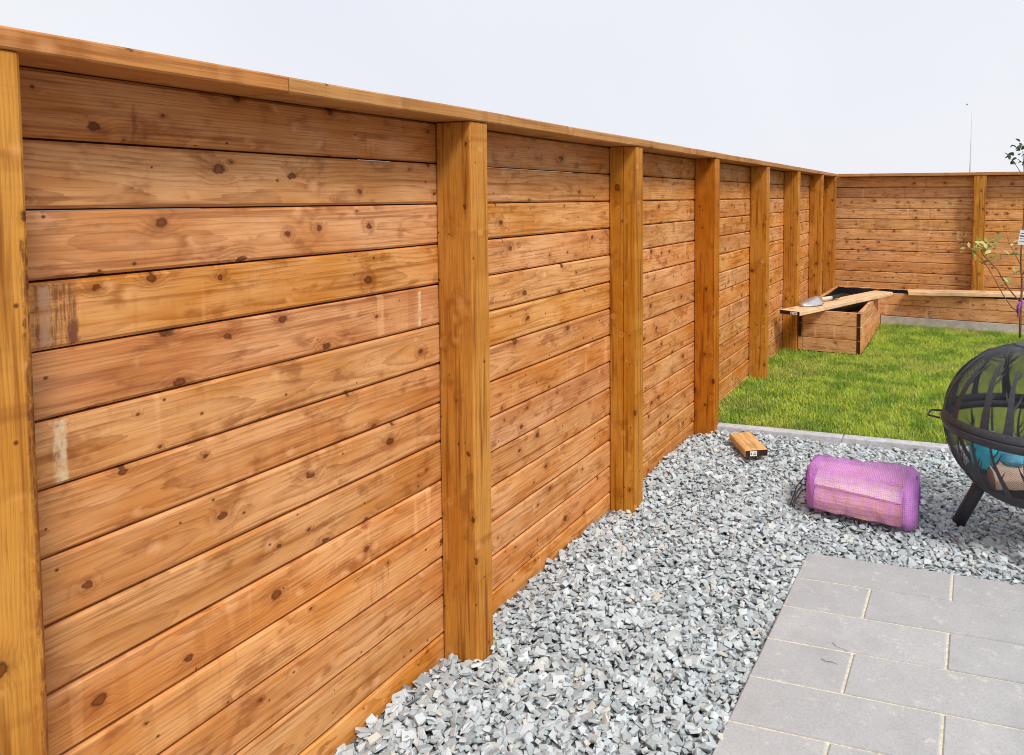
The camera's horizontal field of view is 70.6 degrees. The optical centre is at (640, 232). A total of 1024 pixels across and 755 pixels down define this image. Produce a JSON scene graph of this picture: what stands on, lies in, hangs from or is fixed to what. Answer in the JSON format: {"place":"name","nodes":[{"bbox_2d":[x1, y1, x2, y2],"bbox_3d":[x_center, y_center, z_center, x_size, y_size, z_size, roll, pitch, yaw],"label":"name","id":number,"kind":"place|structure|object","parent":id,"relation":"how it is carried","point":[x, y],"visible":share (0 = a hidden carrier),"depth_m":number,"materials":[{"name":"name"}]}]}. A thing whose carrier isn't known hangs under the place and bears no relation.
{"place":"outdoors","nodes":[
{"label":"outdoors","id":0,"kind":"place"},
{"bbox_2d":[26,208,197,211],"bbox_3d":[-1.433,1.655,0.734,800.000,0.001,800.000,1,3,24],"label":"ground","id":1,"kind":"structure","parent":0,"point":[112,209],"depth_m":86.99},
{"bbox_2d":[0,25,836,754],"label":"fence","id":2,"kind":"object","parent":1,"relation":"on","point":[326,427],"visible":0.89,"depth_m":1.89,"materials":[{"name":"brown wood"}]},
{"bbox_2d":[835,172,1023,322],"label":"fence","id":3,"kind":"object","parent":1,"relation":"on","point":[898,230],"visible":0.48,"depth_m":8.68,"materials":[{"name":"brown wood"}]},
{"bbox_2d":[969,112,972,171],"bbox_3d":[16.829,-3.192,36.172,0.102,5.950,0.080,1,3,24],"label":"flagpole","id":4,"kind":"object","parent":1,"relation":"on","point":[970,145],"visible":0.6,"depth_m":36.09,"materials":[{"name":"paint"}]},
{"bbox_2d":[0,0,1023,173],"label":"sky","id":5,"kind":"structure","parent":0,"point":[831,86],"materials":[{"name":"white"}]},
{"bbox_2d":[334,429,1023,754],"bbox_3d":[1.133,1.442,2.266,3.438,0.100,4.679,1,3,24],"label":"gravel","id":6,"kind":"structure","parent":0,"point":[1000,543],"depth_m":2.70,"materials":[{"name":"grey gravel"}]},
{"bbox_2d":[729,432,767,456],"bbox_3d":[0.647,1.274,4.270,0.140,0.045,0.301,-1,3,-11],"label":"timber offcut","id":7,"kind":"object","parent":6,"relation":"on","point":[748,444],"visible":1,"depth_m":4.21,"materials":[{"name":"brown wood"}]},
{"bbox_2d":[717,422,968,456],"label":"kerb","id":8,"kind":"structure","parent":6,"relation":"on","point":[854,440],"depth_m":4.45,"materials":[{"name":"concrete"}]},
{"bbox_2d":[790,454,923,530],"bbox_3d":[1.051,1.238,3.446,0.610,0.225,0.367,1,3,24],"label":"firewood sack","id":9,"kind":"object","parent":6,"relation":"on","point":[912,496],"visible":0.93,"depth_m":3.33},
{"bbox_2d":[813,486,904,526],"bbox_3d":[1.042,1.278,3.382,0.408,0.126,0.174,1,3,24],"label":"firewood log","id":10,"kind":"object","parent":9,"relation":"in","point":[892,519],"visible":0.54,"depth_m":3.32,"materials":[{"name":"wood"}]},
{"bbox_2d":[814,470,903,503],"bbox_3d":[1.042,1.229,3.389,0.405,0.097,0.128,2,3,27],"label":"firewood log","id":11,"kind":"object","parent":9,"relation":"in","point":[881,496],"visible":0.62,"depth_m":3.36,"materials":[{"name":"wood"}]},
{"bbox_2d":[819,461,906,490],"bbox_3d":[1.097,1.213,3.506,0.415,0.128,0.134,1,3,24],"label":"firewood log","id":12,"kind":"object","parent":9,"relation":"in","point":[881,474],"visible":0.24,"depth_m":3.46,"materials":[{"name":"brown wood"}]},
{"bbox_2d":[945,531,967,549],"bbox_3d":[1.389,1.353,3.114,0.011,0.010,0.174,0,3,-8],"label":"twig","id":13,"kind":"object","parent":6,"relation":"on","point":[955,539],"visible":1,"depth_m":3.12,"materials":[{"name":"brown wood"}]},
{"bbox_2d":[927,342,1023,526],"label":"fire pit","id":14,"kind":"object","parent":6,"relation":"on","point":[1011,401],"visible":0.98,"depth_m":3.04,"materials":[{"name":"black metal"}]},
{"bbox_2d":[969,430,1002,469],"bbox_3d":[1.509,0.947,3.098,0.136,0.183,0.088,1,3,24],"label":"plastic wrapper","id":15,"kind":"object","parent":14,"relation":"in","point":[984,453],"visible":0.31,"depth_m":3.07,"materials":[{"name":"teal plastic"}]},
{"bbox_2d":[987,465,1023,489],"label":"firewood log","id":16,"kind":"object","parent":14,"relation":"in","point":[1008,471],"visible":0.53,"depth_m":3.01,"materials":[{"name":"beige wood"}]},
{"bbox_2d":[1000,452,1023,466],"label":"plastic wrapper","id":17,"kind":"object","parent":16,"relation":"on","point":[1019,460],"visible":0.45,"depth_m":3.05,"materials":[{"name":"blue plastic"}]},
{"bbox_2d":[712,553,1023,754],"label":"patio","id":18,"kind":"structure","parent":0,"point":[930,662],"depth_m":2.29,"materials":[{"name":"grey stone"}]},
{"bbox_2d":[718,322,1023,444],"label":"lawn","id":19,"kind":"structure","parent":0,"point":[827,431],"depth_m":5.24,"materials":[{"name":"plant"}]},
{"bbox_2d":[798,286,1023,354],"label":"raised planter","id":20,"kind":"object","parent":19,"relation":"on","point":[850,329],"visible":0.71,"depth_m":7.89,"materials":[{"name":"brown wood"}]},
{"bbox_2d":[780,290,892,315],"bbox_3d":[2.064,0.708,7.280,0.213,0.065,2.059,3,4,42],"label":"loose plank","id":21,"kind":"object","parent":20,"relation":"on","point":[841,301],"visible":0.98,"depth_m":7.12,"materials":[{"name":"brown wood"}]},
{"bbox_2d":[799,294,840,306],"bbox_3d":[1.789,0.652,7.033,0.214,0.073,0.755,3,4,43],"label":"garden trowel","id":22,"kind":"object","parent":21,"relation":"on","point":[815,301],"visible":1,"depth_m":6.87,"materials":[{"name":"metal"}]},
{"bbox_2d":[907,289,1023,297],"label":"bench board","id":23,"kind":"object","parent":20,"relation":"on","point":[962,293],"visible":1,"depth_m":7.98,"materials":[{"name":"brown wood"}]},
{"bbox_2d":[954,139,1023,337],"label":"sapling","id":24,"kind":"object","parent":19,"relation":"on","point":[980,242],"visible":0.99,"depth_m":7.48,"materials":[{"name":"green plant"}]}
]}

